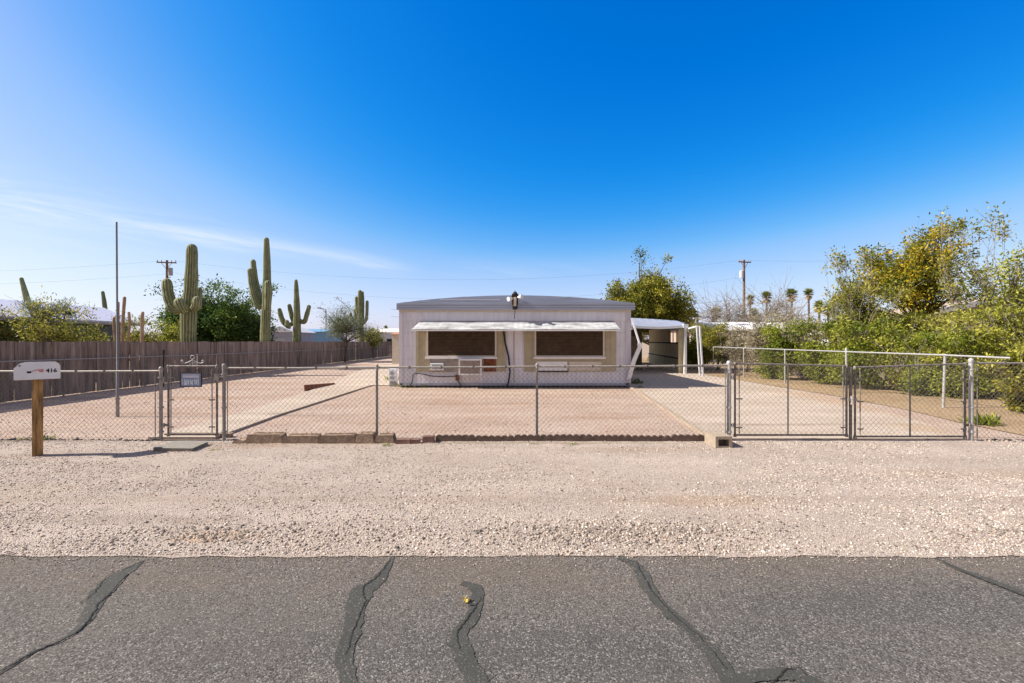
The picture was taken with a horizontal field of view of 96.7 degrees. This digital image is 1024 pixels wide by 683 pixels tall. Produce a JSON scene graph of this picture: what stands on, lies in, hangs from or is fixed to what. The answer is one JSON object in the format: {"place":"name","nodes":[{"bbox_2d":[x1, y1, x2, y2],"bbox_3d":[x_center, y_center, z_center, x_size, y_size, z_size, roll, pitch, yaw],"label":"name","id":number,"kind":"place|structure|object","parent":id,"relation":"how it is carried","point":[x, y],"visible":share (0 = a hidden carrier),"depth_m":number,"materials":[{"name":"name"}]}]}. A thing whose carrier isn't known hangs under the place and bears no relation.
{"place":"outdoors","nodes":[
{"label":"outdoors","id":0,"kind":"place"},
{"bbox_2d":[271,326,314,341],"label":"grey shed","id":1,"kind":"structure","parent":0,"point":[287,334],"depth_m":50.00,"materials":[{"name":"metal"}]},
{"bbox_2d":[9,342,648,401],"bbox_3d":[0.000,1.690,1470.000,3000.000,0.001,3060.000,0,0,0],"label":"ground","id":2,"kind":"structure","parent":0,"point":[645,350],"depth_m":40.47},
{"bbox_2d":[19,277,29,300],"bbox_3d":[-25.587,-0.757,24.000,0.743,5.267,0.327,0,0,0],"label":"saguaro","id":3,"kind":"object","parent":2,"relation":"on","point":[24,289],"visible":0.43,"depth_m":23.93,"materials":[{"name":"green plant"}]},
{"bbox_2d":[0,304,51,341],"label":"creosote bush","id":4,"kind":"object","parent":2,"relation":"on","point":[11,336],"visible":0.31,"depth_m":20.12,"materials":[{"name":"green plant"}]},
{"bbox_2d":[0,285,96,380],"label":"creosote bush","id":5,"kind":"object","parent":2,"relation":"on","point":[48,333],"visible":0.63,"depth_m":19.26,"materials":[{"name":"green plant"}]},
{"bbox_2d":[14,294,84,330],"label":"bush","id":6,"kind":"object","parent":2,"relation":"on","point":[53,310],"visible":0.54,"depth_m":21.50,"materials":[{"name":"green plant"}]},
{"bbox_2d":[0,299,139,341],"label":"neighbour building","id":7,"kind":"structure","parent":2,"relation":"on","point":[104,319],"depth_m":24.25,"materials":[{"name":"white metal"}]},
{"bbox_2d":[44,301,125,340],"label":"creosote bush","id":8,"kind":"object","parent":2,"relation":"on","point":[94,337],"visible":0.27,"depth_m":20.88,"materials":[{"name":"green plant"}]},
{"bbox_2d":[101,291,107,308],"bbox_3d":[-26.851,-0.731,30.000,0.446,5.208,0.300,0,0,0],"label":"saguaro","id":9,"kind":"object","parent":2,"relation":"on","point":[104,301],"visible":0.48,"depth_m":29.93,"materials":[{"name":"green plant"}]},
{"bbox_2d":[112,296,130,356],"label":"organ pipe cactus","id":10,"kind":"object","parent":2,"relation":"on","point":[123,322],"visible":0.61,"depth_m":20.96,"materials":[{"name":"plant"}]},
{"bbox_2d":[140,311,143,341],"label":"organ pipe cactus","id":11,"kind":"object","parent":2,"relation":"on","point":[142,327],"visible":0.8,"depth_m":20.75,"materials":[{"name":"plant"}]},
{"bbox_2d":[120,314,171,372],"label":"creosote bush","id":12,"kind":"object","parent":2,"relation":"on","point":[135,335],"visible":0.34,"depth_m":21.79,"materials":[{"name":"green plant"}]},
{"bbox_2d":[156,260,176,313],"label":"utility pole","id":13,"kind":"object","parent":2,"relation":"on","point":[169,271],"visible":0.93,"depth_m":59.87,"materials":[{"name":"brown wood"}]},
{"bbox_2d":[139,316,197,359],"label":"creosote bush","id":14,"kind":"object","parent":2,"relation":"on","point":[168,335],"visible":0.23,"depth_m":23.09,"materials":[{"name":"green plant"}]},
{"bbox_2d":[161,244,202,341],"bbox_3d":[-15.777,-1.426,21.734,1.838,6.597,1.691,0,0,-25],"label":"saguaro","id":15,"kind":"object","parent":2,"relation":"on","point":[187,306],"visible":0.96,"depth_m":21.78,"materials":[{"name":"green plant"}]},
{"bbox_2d":[0,341,390,402],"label":"wooden fence","id":16,"kind":"object","parent":2,"relation":"on","point":[11,350],"visible":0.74,"depth_m":17.28,"materials":[{"name":"brown wood"}]},
{"bbox_2d":[143,273,285,342],"bbox_3d":[-20.306,-1.327,31.297,9.078,6.402,6.854,0,0,0],"label":"citrus tree","id":17,"kind":"object","parent":2,"relation":"on","point":[219,321],"visible":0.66,"depth_m":29.65,"materials":[{"name":"green plant"}]},
{"bbox_2d":[247,237,272,341],"bbox_3d":[-14.854,-2.155,26.997,2.148,8.058,0.868,0,0,24],"label":"saguaro","id":18,"kind":"object","parent":2,"relation":"on","point":[262,301],"visible":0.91,"depth_m":26.84,"materials":[{"name":"green plant"}]},
{"bbox_2d":[277,279,310,341],"bbox_3d":[-15.314,-1.253,31.896,2.348,6.245,0.923,0,0,0],"label":"saguaro","id":19,"kind":"object","parent":2,"relation":"on","point":[297,321],"visible":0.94,"depth_m":31.86,"materials":[{"name":"green plant"}]},
{"bbox_2d":[308,329,343,353],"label":"blue building","id":20,"kind":"structure","parent":2,"relation":"on","point":[318,337],"depth_m":62.83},
{"bbox_2d":[311,297,381,361],"bbox_3d":[-13.347,-0.863,36.984,5.196,5.382,5.014,0,0,24],"label":"mesquite tree","id":21,"kind":"object","parent":2,"relation":"on","point":[349,327],"visible":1,"depth_m":36.78,"materials":[{"name":"green plant"}]},
{"bbox_2d":[349,290,368,341],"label":"saguaro","id":22,"kind":"object","parent":2,"relation":"on","point":[359,300],"visible":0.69,"depth_m":43.87,"materials":[{"name":"green plant"}]},
{"bbox_2d":[350,325,390,358],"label":"bush","id":23,"kind":"object","parent":2,"relation":"on","point":[373,342],"visible":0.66,"depth_m":44.85,"materials":[{"name":"green plant"}]},
{"bbox_2d":[628,387,704,434],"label":"driveway kerb","id":24,"kind":"structure","parent":2,"relation":"on","point":[674,414],"depth_m":10.32,"materials":[{"name":"concrete"}]},
{"bbox_2d":[671,318,694,341],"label":"house","id":25,"kind":"structure","parent":2,"relation":"on","point":[675,336],"depth_m":45.14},
{"bbox_2d":[738,259,750,320],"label":"utility pole","id":26,"kind":"object","parent":2,"relation":"on","point":[741,273],"visible":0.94,"depth_m":61.85,"materials":[{"name":"brown wood"}]},
{"bbox_2d":[760,290,772,310],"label":"palm tree","id":27,"kind":"object","parent":2,"relation":"on","point":[767,293],"visible":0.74,"depth_m":89.69,"materials":[{"name":"green plant"}]},
{"bbox_2d":[785,288,798,307],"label":"palm tree","id":28,"kind":"object","parent":2,"relation":"on","point":[791,292],"visible":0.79,"depth_m":87.68,"materials":[{"name":"green plant"}]},
{"bbox_2d":[803,288,814,320],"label":"palm tree","id":29,"kind":"object","parent":2,"relation":"on","point":[809,293],"visible":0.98,"depth_m":91.80,"materials":[{"name":"green plant"}]},
{"bbox_2d":[812,300,825,321],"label":"palm tree","id":30,"kind":"object","parent":2,"relation":"on","point":[817,306],"visible":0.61,"depth_m":79.84,"materials":[{"name":"green plant"}]},
{"bbox_2d":[375,329,398,341],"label":"house","id":31,"kind":"structure","parent":0,"point":[388,332],"depth_m":75.00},
{"bbox_2d":[0,555,1023,682],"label":"road","id":32,"kind":"structure","parent":0,"point":[935,620],"depth_m":2.73,"materials":[{"name":"grey asphalt"}]},
{"bbox_2d":[0,555,1023,582],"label":"road grit","id":33,"kind":"object","parent":32,"relation":"on","point":[491,560],"visible":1,"depth_m":3.48,"materials":[{"name":"gravel"}]},
{"bbox_2d":[0,356,1023,440],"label":"yard","id":34,"kind":"structure","parent":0,"point":[630,420],"depth_m":10.84,"materials":[{"name":"beige gravel"}]},
{"bbox_2d":[0,367,163,440],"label":"chain link fence","id":35,"kind":"object","parent":34,"relation":"on","point":[161,406],"visible":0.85,"depth_m":7.62,"materials":[{"name":"metal"}]},
{"bbox_2d":[161,355,222,436],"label":"walk gate","id":36,"kind":"structure","parent":35,"relation":"attached to","point":[216,377],"depth_m":7.62,"materials":[{"name":"metal"}]},
{"bbox_2d":[180,372,201,386],"bbox_3d":[-5.356,0.638,7.592,0.360,0.242,0.016,0,0,0],"label":"gate sign","id":37,"kind":"object","parent":36,"relation":"attached to","point":[190,379],"visible":1,"depth_m":7.59,"materials":[{"name":"white metal"}]},
{"bbox_2d":[115,222,119,416],"bbox_3d":[-8.722,-0.340,10.060,0.086,4.620,0.086,0,0,0],"label":"flagpole","id":38,"kind":"object","parent":34,"relation":"on","point":[117,413],"visible":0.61,"depth_m":10.04,"materials":[{"name":"metal"}]},
{"bbox_2d":[148,363,398,439],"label":"walkway","id":39,"kind":"structure","parent":34,"relation":"on","point":[314,396],"depth_m":11.74,"materials":[{"name":"concrete"}]},
{"bbox_2d":[164,432,233,437],"bbox_3d":[-5.475,1.635,7.950,1.170,0.070,0.120,0,0,0],"label":"threshold board","id":40,"kind":"object","parent":39,"relation":"on","point":[230,434],"visible":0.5,"depth_m":8.00,"materials":[{"name":"grey metal"}]},
{"bbox_2d":[304,383,334,390],"bbox_3d":[-6.860,1.565,16.300,0.070,0.210,2.018,0,0,6],"label":"edging board","id":41,"kind":"object","parent":39,"relation":"on","point":[314,385],"visible":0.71,"depth_m":15.89,"materials":[{"name":"brown wood"}]},
{"bbox_2d":[388,368,397,386],"bbox_3d":[-4.406,1.300,16.900,0.325,0.740,0.200,0,0,0],"label":"utility pedestal","id":42,"kind":"object","parent":34,"relation":"on","point":[393,379],"visible":0.82,"depth_m":16.83,"materials":[{"name":"white paint"}]},
{"bbox_2d":[391,332,398,363],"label":"garden shed","id":43,"kind":"structure","parent":34,"relation":"on","point":[395,347],"depth_m":33.00,"materials":[{"name":"metal"}]},
{"bbox_2d":[221,361,731,440],"bbox_3d":[-0.596,1.069,7.640,8.568,1.501,0.088,0,0,0],"label":"chain link fence","id":44,"kind":"object","parent":34,"relation":"on","point":[728,407],"visible":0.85,"depth_m":7.62,"materials":[{"name":"metal"}]},
{"bbox_2d":[731,362,847,436],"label":"driveway gate","id":45,"kind":"structure","parent":44,"relation":"attached to","point":[733,425],"depth_m":7.62,"materials":[{"name":"metal"}]},
{"bbox_2d":[0,438,1022,441],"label":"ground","id":46,"kind":"structure","parent":34,"relation":"on","point":[142,440],"depth_m":7.60,"materials":[{"name":"stone"}]},
{"bbox_2d":[396,295,634,387],"bbox_3d":[0.136,0.010,25.065,8.576,3.420,18.470,0,0,0],"label":"mobile home","id":47,"kind":"object","parent":34,"relation":"on","point":[492,331],"visible":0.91,"depth_m":16.45,"materials":[{"name":"white metal"}]},
{"bbox_2d":[425,329,496,358],"bbox_3d":[-1.822,0.085,16.410,2.592,1.076,0.099,0,0,0],"label":"window","id":48,"kind":"structure","parent":47,"relation":"in","point":[439,344],"depth_m":16.44,"materials":[{"name":"brown glass"}]},
{"bbox_2d":[507,291,522,318],"bbox_3d":[0.102,-1.314,16.168,0.456,1.013,0.419,0,0,41],"label":"floodlight","id":49,"kind":"object","parent":47,"relation":"attached to","point":[514,297],"visible":1,"depth_m":16.23,"materials":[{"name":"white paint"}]},
{"bbox_2d":[534,329,605,358],"bbox_3d":[2.076,0.085,16.410,2.592,1.076,0.099,0,0,0],"label":"window","id":50,"kind":"structure","parent":47,"relation":"in","point":[547,344],"depth_m":16.44,"materials":[{"name":"brown glass"}]},
{"bbox_2d":[0,0,1023,341],"label":"sky","id":51,"kind":"structure","parent":0,"point":[458,146],"materials":[{"name":"blue"}]},
{"bbox_2d":[631,330,641,369],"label":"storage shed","id":52,"kind":"structure","parent":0,"point":[634,341],"depth_m":26.00,"materials":[{"name":"beige metal"}]},
{"bbox_2d":[631,336,635,369],"bbox_3d":[6.650,0.645,25.978,0.900,1.950,0.035,0,0,0],"label":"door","id":53,"kind":"structure","parent":52,"relation":"in","point":[633,338],"depth_m":25.96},
{"bbox_2d":[630,364,964,439],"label":"driveway","id":54,"kind":"structure","parent":0,"point":[752,422],"depth_m":10.88,"materials":[{"name":"concrete"}]},
{"bbox_2d":[627,318,641,378],"bbox_3d":[4.382,0.249,16.306,0.540,2.188,0.165,0,0,17],"label":"bent post","id":55,"kind":"object","parent":54,"relation":"on","point":[635,357],"visible":1,"depth_m":16.25,"materials":[{"name":"white metal"}]},
{"bbox_2d":[631,318,697,373],"bbox_3d":[7.725,0.181,28.983,6.750,2.978,14.035,0,0,0],"label":"carport","id":56,"kind":"object","parent":54,"relation":"on","point":[664,349],"visible":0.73,"depth_m":25.47,"materials":[{"name":"metal"}]},
{"bbox_2d":[696,326,700,375],"bbox_3d":[9.013,0.460,22.000,0.225,2.420,0.060,0,0,0],"label":"metal post","id":57,"kind":"object","parent":54,"relation":"on","point":[698,349],"visible":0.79,"depth_m":21.97,"materials":[{"name":"white metal"}]},
{"bbox_2d":[699,326,703,375],"bbox_3d":[8.991,0.467,21.600,0.222,2.406,0.060,0,0,0],"label":"metal post","id":58,"kind":"object","parent":54,"relation":"on","point":[701,349],"visible":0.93,"depth_m":21.57,"materials":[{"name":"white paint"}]},
{"bbox_2d":[642,358,1023,434],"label":"dirt strip","id":59,"kind":"object","parent":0,"point":[1015,424],"visible":0.25,"depth_m":13.01,"materials":[{"name":"brown soil"}]},
{"bbox_2d":[600,245,701,360],"bbox_3d":[11.666,-3.181,37.589,8.993,10.131,6.375,0,0,0],"label":"orange tree","id":60,"kind":"object","parent":59,"relation":"on","point":[651,296],"visible":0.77,"depth_m":36.78,"materials":[{"name":"green plant"}]},
{"bbox_2d":[677,317,724,368],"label":"hedge shrub","id":61,"kind":"object","parent":59,"relation":"on","point":[691,342],"visible":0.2,"depth_m":27.39,"materials":[{"name":"green plant"}]},
{"bbox_2d":[687,320,737,369],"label":"hedge shrub","id":62,"kind":"object","parent":59,"relation":"on","point":[711,340],"visible":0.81,"depth_m":26.31,"materials":[{"name":"green plant"}]},
{"bbox_2d":[693,273,766,321],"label":"bare tree","id":63,"kind":"object","parent":59,"relation":"on","point":[727,317],"visible":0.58,"depth_m":41.91,"materials":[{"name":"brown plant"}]},
{"bbox_2d":[715,322,760,371],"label":"dry shrub","id":64,"kind":"object","parent":59,"relation":"on","point":[736,340],"visible":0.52,"depth_m":24.77,"materials":[{"name":"brown plant"}]},
{"bbox_2d":[688,322,819,361],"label":"house","id":65,"kind":"structure","parent":59,"relation":"on","point":[731,323],"depth_m":37.67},
{"bbox_2d":[738,304,795,365],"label":"dry shrub","id":66,"kind":"object","parent":59,"relation":"on","point":[755,341],"visible":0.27,"depth_m":22.23,"materials":[{"name":"brown plant"}]},
{"bbox_2d":[730,266,824,321],"bbox_3d":[23.677,-2.032,40.270,7.893,9.356,6.295,0,0,-17],"label":"bare tree","id":67,"kind":"object","parent":59,"relation":"on","point":[780,305],"visible":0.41,"depth_m":39.97,"materials":[{"name":"grey plant"}]},
{"bbox_2d":[750,318,808,378],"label":"hedge shrub","id":68,"kind":"object","parent":59,"relation":"on","point":[778,341],"visible":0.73,"depth_m":19.75,"materials":[{"name":"green plant"}]},
{"bbox_2d":[780,305,826,344],"bbox_3d":[20.700,-0.497,31.987,5.936,4.489,3.751,0,0,0],"label":"brush tree","id":69,"kind":"object","parent":59,"relation":"on","point":[801,320],"visible":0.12,"depth_m":31.98,"materials":[{"name":"green plant"}]},
{"bbox_2d":[776,311,832,378],"bbox_3d":[13.081,0.311,20.292,2.830,3.325,2.576,0,0,0],"label":"dry shrub","id":70,"kind":"object","parent":59,"relation":"on","point":[801,338],"visible":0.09,"depth_m":20.33,"materials":[{"name":"green plant"}]},
{"bbox_2d":[783,313,851,384],"bbox_3d":[12.242,0.450,17.922,2.680,3.182,2.457,0,0,36],"label":"hedge shrub","id":71,"kind":"object","parent":59,"relation":"on","point":[826,327],"visible":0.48,"depth_m":17.75,"materials":[{"name":"green plant"}]},
{"bbox_2d":[810,289,868,381],"bbox_3d":[13.800,-0.222,18.605,2.406,3.900,2.178,0,0,0],"label":"desert shrub","id":72,"kind":"object","parent":59,"relation":"on","point":[836,310],"visible":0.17,"depth_m":18.61,"materials":[{"name":"green plant"}]},
{"bbox_2d":[820,244,885,382],"bbox_3d":[13.385,-1.109,17.965,2.462,5.666,2.145,0,0,0],"label":"sparse tree","id":73,"kind":"object","parent":59,"relation":"on","point":[847,289],"visible":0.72,"depth_m":17.79,"materials":[{"name":"green plant"}]},
{"bbox_2d":[713,347,1010,414],"bbox_3d":[10.823,0.992,17.166,0.122,1.559,14.533,0,0,0],"label":"chain link fence","id":74,"kind":"object","parent":59,"relation":"on","point":[846,351],"visible":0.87,"depth_m":13.29,"materials":[{"name":"metal"}]},
{"bbox_2d":[812,311,916,389],"bbox_3d":[12.671,0.393,16.151,3.480,2.964,2.255,0,0,0],"label":"hedge shrub","id":75,"kind":"object","parent":59,"relation":"on","point":[852,328],"visible":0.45,"depth_m":15.98,"materials":[{"name":"green plant"}]},
{"bbox_2d":[830,277,919,382],"bbox_3d":[14.118,-0.393,17.592,3.441,4.242,2.192,0,0,0],"label":"desert shrub","id":76,"kind":"object","parent":59,"relation":"on","point":[874,317],"visible":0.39,"depth_m":17.38,"materials":[{"name":"green plant"}]},
{"bbox_2d":[852,331,943,390],"bbox_3d":[13.351,0.813,15.153,3.269,2.330,2.524,0,0,25],"label":"hedge shrub","id":77,"kind":"object","parent":59,"relation":"on","point":[875,343],"visible":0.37,"depth_m":15.15,"materials":[{"name":"green plant"}]},
{"bbox_2d":[831,212,984,326],"bbox_3d":[17.505,-1.963,20.116,5.130,7.572,4.327,0,0,0],"label":"yellowing tree","id":78,"kind":"object","parent":59,"relation":"on","point":[919,265],"visible":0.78,"depth_m":19.20,"materials":[{"name":"yellow plant"}]},
{"bbox_2d":[868,306,971,352],"bbox_3d":[15.192,0.190,16.832,3.666,3.085,2.229,0,0,0],"label":"desert shrub","id":79,"kind":"object","parent":59,"relation":"on","point":[913,320],"visible":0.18,"depth_m":16.72,"materials":[{"name":"green plant"}]},
{"bbox_2d":[882,321,999,398],"bbox_3d":[13.318,0.643,13.897,2.691,2.626,2.332,0,0,-28],"label":"hedge shrub","id":80,"kind":"object","parent":59,"relation":"on","point":[959,342],"visible":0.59,"depth_m":13.71,"materials":[{"name":"green plant"}]},
{"bbox_2d":[915,316,1022,398],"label":"hedge shrub","id":81,"kind":"object","parent":59,"relation":"on","point":[990,335],"visible":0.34,"depth_m":13.42,"materials":[{"name":"green plant"}]},
{"bbox_2d":[919,309,1023,352],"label":"desert shrub","id":82,"kind":"object","parent":59,"relation":"on","point":[958,321],"visible":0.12,"depth_m":15.13,"materials":[{"name":"green plant"}]},
{"bbox_2d":[930,201,1018,332],"bbox_3d":[17.209,-1.799,16.907,3.251,7.045,1.989,0,0,0],"label":"sparse tree","id":83,"kind":"object","parent":59,"relation":"on","point":[957,290],"visible":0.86,"depth_m":16.91,"materials":[{"name":"green plant"}]},
{"bbox_2d":[959,412,1001,426],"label":"weed","id":84,"kind":"object","parent":59,"relation":"on","point":[991,421],"visible":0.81,"depth_m":9.02,"materials":[{"name":"green plant"}]},
{"bbox_2d":[963,302,1023,392],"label":"desert shrub","id":85,"kind":"object","parent":59,"relation":"on","point":[983,314],"visible":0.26,"depth_m":14.36,"materials":[{"name":"green plant"}]},
{"bbox_2d":[965,336,1023,396],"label":"hedge shrub","id":86,"kind":"object","parent":59,"relation":"on","point":[1018,357],"visible":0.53,"depth_m":13.00,"materials":[{"name":"green plant"}]},
{"bbox_2d":[967,358,1023,440],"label":"chain link fence","id":87,"kind":"object","parent":59,"relation":"on","point":[971,398],"visible":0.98,"depth_m":7.62,"materials":[{"name":"metal"}]},
{"bbox_2d":[847,362,970,440],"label":"driveway gate","id":88,"kind":"structure","parent":87,"relation":"attached to","point":[851,399],"depth_m":7.62,"materials":[{"name":"metal"}]},
{"bbox_2d":[977,231,1023,332],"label":"acacia tree","id":89,"kind":"object","parent":59,"relation":"on","point":[1011,294],"visible":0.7,"depth_m":14.92,"materials":[{"name":"green plant"}]},
{"bbox_2d":[985,375,1023,413],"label":"hedge shrub","id":90,"kind":"object","parent":59,"relation":"on","point":[1014,402],"visible":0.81,"depth_m":10.57,"materials":[{"name":"green plant"}]},
{"bbox_2d":[787,296,1023,343],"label":"neighbour house","id":91,"kind":"structure","parent":0,"point":[973,303],"depth_m":23.00,"materials":[{"name":"beige"}]},
{"label":"gravel verge","id":92,"kind":"structure","parent":0,"visible":0},
{"bbox_2d":[0,440,1023,557],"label":"gravel verge","id":93,"kind":"structure","parent":92,"relation":"on","point":[943,462],"depth_m":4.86,"materials":[{"name":"beige gravel"}]},
{"bbox_2d":[14,362,59,456],"bbox_3d":[-6.857,1.084,6.576,0.181,1.572,0.465,0,0,44],"label":"mailbox","id":94,"kind":"object","parent":93,"relation":"on","point":[37,373],"visible":0.92,"depth_m":6.54,"materials":[{"name":"brown wood"}]},
{"bbox_2d":[153,441,208,451],"bbox_3d":[-5.100,1.627,7.050,0.663,0.065,0.521,0,0,0],"label":"step slab","id":95,"kind":"object","parent":93,"relation":"on","point":[173,446],"depth_m":6.98,"materials":[{"name":"beige concrete"}]},
{"bbox_2d":[245,432,286,443],"bbox_3d":[-4.020,1.604,7.465,0.635,0.201,0.200,0,0,-1],"label":"retaining block","id":96,"kind":"object","parent":93,"relation":"on","point":[266,437],"depth_m":7.37,"materials":[{"name":"brown concrete"}]},
{"bbox_2d":[282,433,320,442],"bbox_3d":[-3.425,1.615,7.453,0.623,0.180,0.200,0,0,-2],"label":"retaining block","id":97,"kind":"object","parent":93,"relation":"on","point":[303,438],"depth_m":7.36,"materials":[{"name":"brown concrete"}]},
{"bbox_2d":[318,433,356,443],"bbox_3d":[-2.837,1.611,7.460,0.621,0.188,0.200,0,0,-3],"label":"retaining block","id":98,"kind":"object","parent":93,"relation":"on","point":[332,438],"depth_m":7.36,"materials":[{"name":"concrete"}]},
{"bbox_2d":[355,431,375,443],"bbox_3d":[-2.389,1.600,7.469,0.340,0.209,0.200,0,0,0],"label":"retaining block","id":99,"kind":"object","parent":93,"relation":"on","point":[366,437],"depth_m":7.37,"materials":[{"name":"beige concrete"}]},
{"bbox_2d":[374,433,395,442],"bbox_3d":[-2.071,1.612,7.476,0.360,0.185,0.200,0,0,-1],"label":"retaining block","id":100,"kind":"object","parent":93,"relation":"on","point":[386,438],"depth_m":7.38,"materials":[{"name":"brown concrete"}]},
{"bbox_2d":[423,435,434,442],"bbox_3d":[-1.357,1.607,7.420,0.183,0.141,0.110,0,0,-3],"label":"brick","id":101,"kind":"object","parent":93,"relation":"on","point":[429,438],"visible":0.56,"depth_m":7.37,"materials":[{"name":"red brick"}]},
{"bbox_2d":[435,434,474,441],"bbox_3d":[-0.934,1.603,7.508,0.650,0.132,0.050,0,0,0],"label":"scalloped edging","id":102,"kind":"object","parent":93,"relation":"on","point":[452,437],"visible":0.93,"depth_m":7.48,"materials":[{"name":"concrete"}]},
{"bbox_2d":[475,435,513,441],"bbox_3d":[-0.286,1.617,7.518,0.650,0.132,0.050,0,0,-1],"label":"scalloped edging","id":103,"kind":"object","parent":93,"relation":"on","point":[483,438],"visible":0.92,"depth_m":7.49,"materials":[{"name":"concrete"}]},
{"bbox_2d":[514,434,552,440],"bbox_3d":[0.361,1.604,7.523,0.650,0.132,0.050,0,0,-1],"label":"scalloped edging","id":104,"kind":"object","parent":93,"relation":"on","point":[536,437],"visible":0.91,"depth_m":7.50,"materials":[{"name":"brown concrete"}]},
{"bbox_2d":[553,434,592,440],"bbox_3d":[1.009,1.599,7.525,0.650,0.132,0.050,0,0,0],"label":"scalloped edging","id":105,"kind":"object","parent":93,"relation":"on","point":[571,437],"visible":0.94,"depth_m":7.50,"materials":[{"name":"brown concrete"}]},
{"bbox_2d":[593,434,631,440],"bbox_3d":[1.656,1.609,7.533,0.650,0.132,0.050,0,0,-1],"label":"scalloped edging","id":106,"kind":"object","parent":93,"relation":"on","point":[614,437],"visible":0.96,"depth_m":7.51,"materials":[{"name":"concrete"}]},
{"bbox_2d":[632,435,670,440],"bbox_3d":[2.304,1.616,7.528,0.650,0.132,0.050,0,0,1],"label":"scalloped edging","id":107,"kind":"object","parent":93,"relation":"on","point":[651,438],"visible":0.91,"depth_m":7.50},
{"bbox_2d":[671,434,704,441],"bbox_3d":[2.951,1.599,7.511,0.650,0.132,0.050,0,0,0],"label":"scalloped edging","id":108,"kind":"object","parent":93,"relation":"on","point":[688,437],"visible":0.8,"depth_m":7.49,"materials":[{"name":"brown concrete"}]},
{"bbox_2d":[705,431,731,447],"bbox_3d":[3.270,1.565,7.220,0.260,0.200,0.400,0,0,0],"label":"cinder block","id":109,"kind":"object","parent":93,"relation":"on","point":[717,439],"depth_m":7.13,"materials":[{"name":"concrete"}]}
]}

